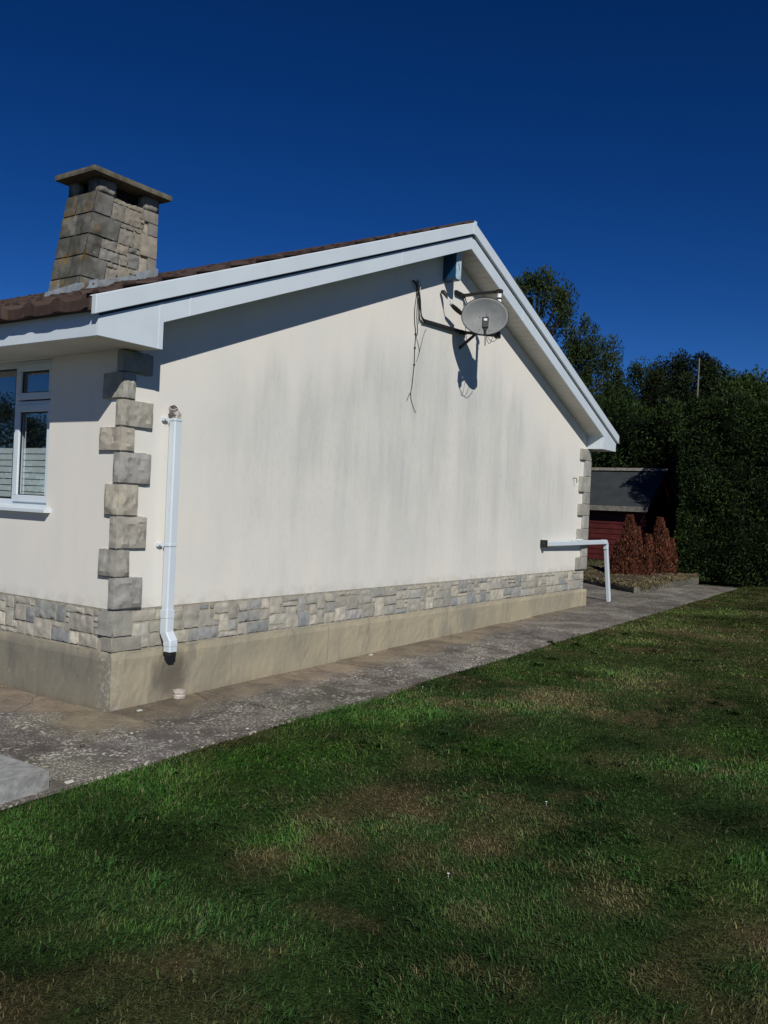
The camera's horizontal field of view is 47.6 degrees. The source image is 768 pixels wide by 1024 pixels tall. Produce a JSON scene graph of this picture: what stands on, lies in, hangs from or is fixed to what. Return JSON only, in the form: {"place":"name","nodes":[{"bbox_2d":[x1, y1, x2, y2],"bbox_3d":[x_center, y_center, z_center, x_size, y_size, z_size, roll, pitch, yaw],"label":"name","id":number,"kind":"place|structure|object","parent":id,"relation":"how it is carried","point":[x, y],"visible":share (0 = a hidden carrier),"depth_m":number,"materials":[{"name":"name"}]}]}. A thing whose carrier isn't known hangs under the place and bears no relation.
{"place":"outdoors","nodes":[
{"label":"outdoors","id":0,"kind":"place"},
{"bbox_2d":[0,581,736,809],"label":"path","id":1,"kind":"structure","parent":0,"point":[50,735],"depth_m":6.23,"materials":[{"name":"grey concrete"}]},
{"bbox_2d":[0,755,48,803],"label":"concrete step","id":2,"kind":"object","parent":1,"relation":"on","point":[19,779],"visible":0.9,"depth_m":4.25,"materials":[{"name":"grey concrete"}]},
{"bbox_2d":[64,779,73,783],"bbox_3d":[-1.594,1.369,4.417,0.030,0.018,0.047,3,0,34],"label":"stone","id":3,"kind":"object","parent":1,"relation":"on","point":[69,781],"visible":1,"depth_m":4.41,"materials":[{"name":"white stone"}]},
{"bbox_2d":[173,689,184,698],"bbox_3d":[-1.479,1.311,6.292,0.092,0.058,0.092,3,0,34],"label":"drain stub","id":4,"kind":"object","parent":1,"relation":"on","point":[178,693],"visible":1,"depth_m":6.26,"materials":[{"name":"white paint"}]},
{"bbox_2d":[586,577,698,593],"bbox_3d":[4.704,1.324,16.278,1.461,0.190,3.191,3,0,34],"label":"bed edging","id":5,"kind":"object","parent":1,"relation":"on","point":[693,581],"visible":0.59,"depth_m":15.66,"materials":[{"name":"grey stone"}]},
{"bbox_2d":[0,585,767,1023],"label":"lawn","id":6,"kind":"structure","parent":0,"point":[714,803],"depth_m":3.69,"materials":[{"name":"plant"}]},
{"bbox_2d":[674,390,767,586],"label":"hedge","id":7,"kind":"object","parent":6,"relation":"on","point":[722,496],"visible":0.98,"depth_m":17.37,"materials":[{"name":"green plant"}]},
{"bbox_2d":[0,0,767,394],"label":"sky","id":8,"kind":"structure","parent":0,"point":[619,148],"materials":[{"name":"blue"}]},
{"bbox_2d":[583,567,686,586],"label":"bed soil","id":9,"kind":"structure","parent":0,"point":[600,573],"depth_m":16.25,"materials":[{"name":"brown soil"}]},
{"bbox_2d":[583,558,609,574],"bbox_3d":[3.292,1.083,18.720,3.559,0.220,3.254,3,0,34],"label":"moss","id":10,"kind":"object","parent":9,"relation":"on","point":[593,565],"visible":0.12,"depth_m":17.77,"materials":[{"name":"green plant"}]},
{"bbox_2d":[609,514,651,575],"bbox_3d":[4.688,0.680,16.536,0.856,1.293,0.439,3,0,3],"label":"dead conifer","id":11,"kind":"object","parent":9,"relation":"on","point":[630,555],"visible":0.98,"depth_m":16.46,"materials":[{"name":"brown plant"}]},
{"bbox_2d":[583,570,698,589],"bbox_3d":[4.713,1.238,16.409,1.590,0.213,3.334,3,0,34],"label":"scrub","id":12,"kind":"object","parent":9,"relation":"on","point":[655,582],"visible":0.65,"depth_m":15.77,"materials":[{"name":"brown plant"}]},
{"bbox_2d":[643,517,678,574],"bbox_3d":[5.394,0.712,17.130,0.852,1.251,0.510,3,0,-3],"label":"dead conifer","id":13,"kind":"object","parent":9,"relation":"on","point":[659,543],"visible":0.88,"depth_m":17.02,"materials":[{"name":"brown plant"}]},
{"bbox_2d":[673,570,747,587],"bbox_3d":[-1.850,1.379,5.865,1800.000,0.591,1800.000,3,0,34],"label":"ground","id":14,"kind":"structure","parent":0,"point":[718,585],"depth_m":17.58,"materials":[{"name":"grey concrete"}]},
{"bbox_2d":[0,164,618,711],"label":"bungalow","id":15,"kind":"object","parent":14,"relation":"on","point":[338,498],"visible":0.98,"depth_m":7.37,"materials":[{"name":"paint"}]},
{"bbox_2d":[0,359,51,505],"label":"window","id":16,"kind":"structure","parent":15,"relation":"in","point":[25,401],"depth_m":6.58,"materials":[{"name":"white plastic"}]},
{"bbox_2d":[156,405,181,655],"bbox_3d":[-1.510,0.125,6.150,0.134,1.767,0.128,3,0,34],"label":"downpipe","id":17,"kind":"object","parent":15,"relation":"attached to","point":[167,633],"visible":1,"depth_m":6.14,"materials":[{"name":"white plastic"}]},
{"bbox_2d":[407,279,425,412],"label":"wall cables","id":18,"kind":"object","parent":15,"relation":"attached to","point":[418,294],"depth_m":8.78,"materials":[{"name":"black paint"}]},
{"bbox_2d":[443,252,461,282],"bbox_3d":[0.723,-2.580,9.178,0.169,0.298,0.105,3,0,34],"label":"alarm box","id":19,"kind":"object","parent":15,"relation":"attached to","point":[452,264],"visible":0.85,"depth_m":9.14,"materials":[{"name":"blue plastic"}]},
{"bbox_2d":[423,289,508,348],"bbox_3d":[0.886,-2.059,9.062,0.629,0.664,0.902,3,0,34],"label":"satellite dish","id":20,"kind":"object","parent":15,"relation":"attached to","point":[485,316],"visible":1,"depth_m":9.17,"materials":[{"name":"grey metal"}]},
{"bbox_2d":[540,536,610,601],"bbox_3d":[2.779,0.844,12.449,0.126,1.016,2.429,3,0,34],"label":"loose downpipe","id":21,"kind":"object","parent":15,"relation":"attached to","point":[545,543],"visible":1,"depth_m":12.96,"materials":[{"name":"white plastic"}]},
{"bbox_2d":[513,264,624,395],"bbox_3d":[5.402,-3.733,30.816,5.968,10.078,6.212,3,0,34],"label":"tree","id":22,"kind":"object","parent":14,"relation":"on","point":[559,298],"visible":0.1,"depth_m":29.91,"materials":[{"name":"green plant"}]},
{"bbox_2d":[560,335,634,398],"bbox_3d":[6.673,-2.299,29.044,4.013,7.347,3.836,3,0,34],"label":"tree","id":23,"kind":"object","parent":14,"relation":"on","point":[587,377],"visible":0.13,"depth_m":28.86,"materials":[{"name":"green plant"}]},
{"bbox_2d":[585,378,650,421],"bbox_3d":[6.590,-1.254,25.573,4.180,5.288,3.940,3,0,34],"label":"tree","id":24,"kind":"object","parent":14,"relation":"on","point":[603,393],"visible":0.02,"depth_m":25.22,"materials":[{"name":"green plant"}]},
{"bbox_2d":[587,467,676,561],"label":"garden shed","id":25,"kind":"structure","parent":14,"relation":"on","point":[643,496],"depth_m":19.50,"materials":[{"name":"wood"}]},
{"bbox_2d":[612,355,681,408],"bbox_3d":[8.829,-1.889,29.120,3.772,6.722,4.371,3,0,34],"label":"tree","id":26,"kind":"object","parent":14,"relation":"on","point":[638,372],"visible":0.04,"depth_m":28.95,"materials":[{"name":"green plant"}]},
{"bbox_2d":[591,389,767,562],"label":"hedge","id":27,"kind":"object","parent":14,"relation":"on","point":[644,444],"visible":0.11,"depth_m":21.12,"materials":[{"name":"green plant"}]},
{"bbox_2d":[631,347,736,422],"bbox_3d":[9.300,-1.692,26.315,4.399,6.402,4.553,3,0,34],"label":"tree","id":28,"kind":"object","parent":14,"relation":"on","point":[660,387],"visible":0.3,"depth_m":25.62,"materials":[{"name":"green plant"}]},
{"bbox_2d":[696,358,699,401],"bbox_3d":[7.925,-1.273,22.297,0.095,5.320,0.060,2,0,-32],"label":"pole","id":29,"kind":"object","parent":14,"relation":"on","point":[698,377],"visible":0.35,"depth_m":22.29,"materials":[{"name":"grey metal"}]},
{"bbox_2d":[668,364,767,463],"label":"conifer","id":30,"kind":"object","parent":14,"relation":"on","point":[756,384],"visible":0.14,"depth_m":19.51,"materials":[{"name":"green plant"}]},
{"bbox_2d":[735,371,767,397],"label":"tree","id":31,"kind":"object","parent":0,"point":[745,376],"visible":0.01,"depth_m":24.91,"materials":[{"name":"green plant"}]}
]}

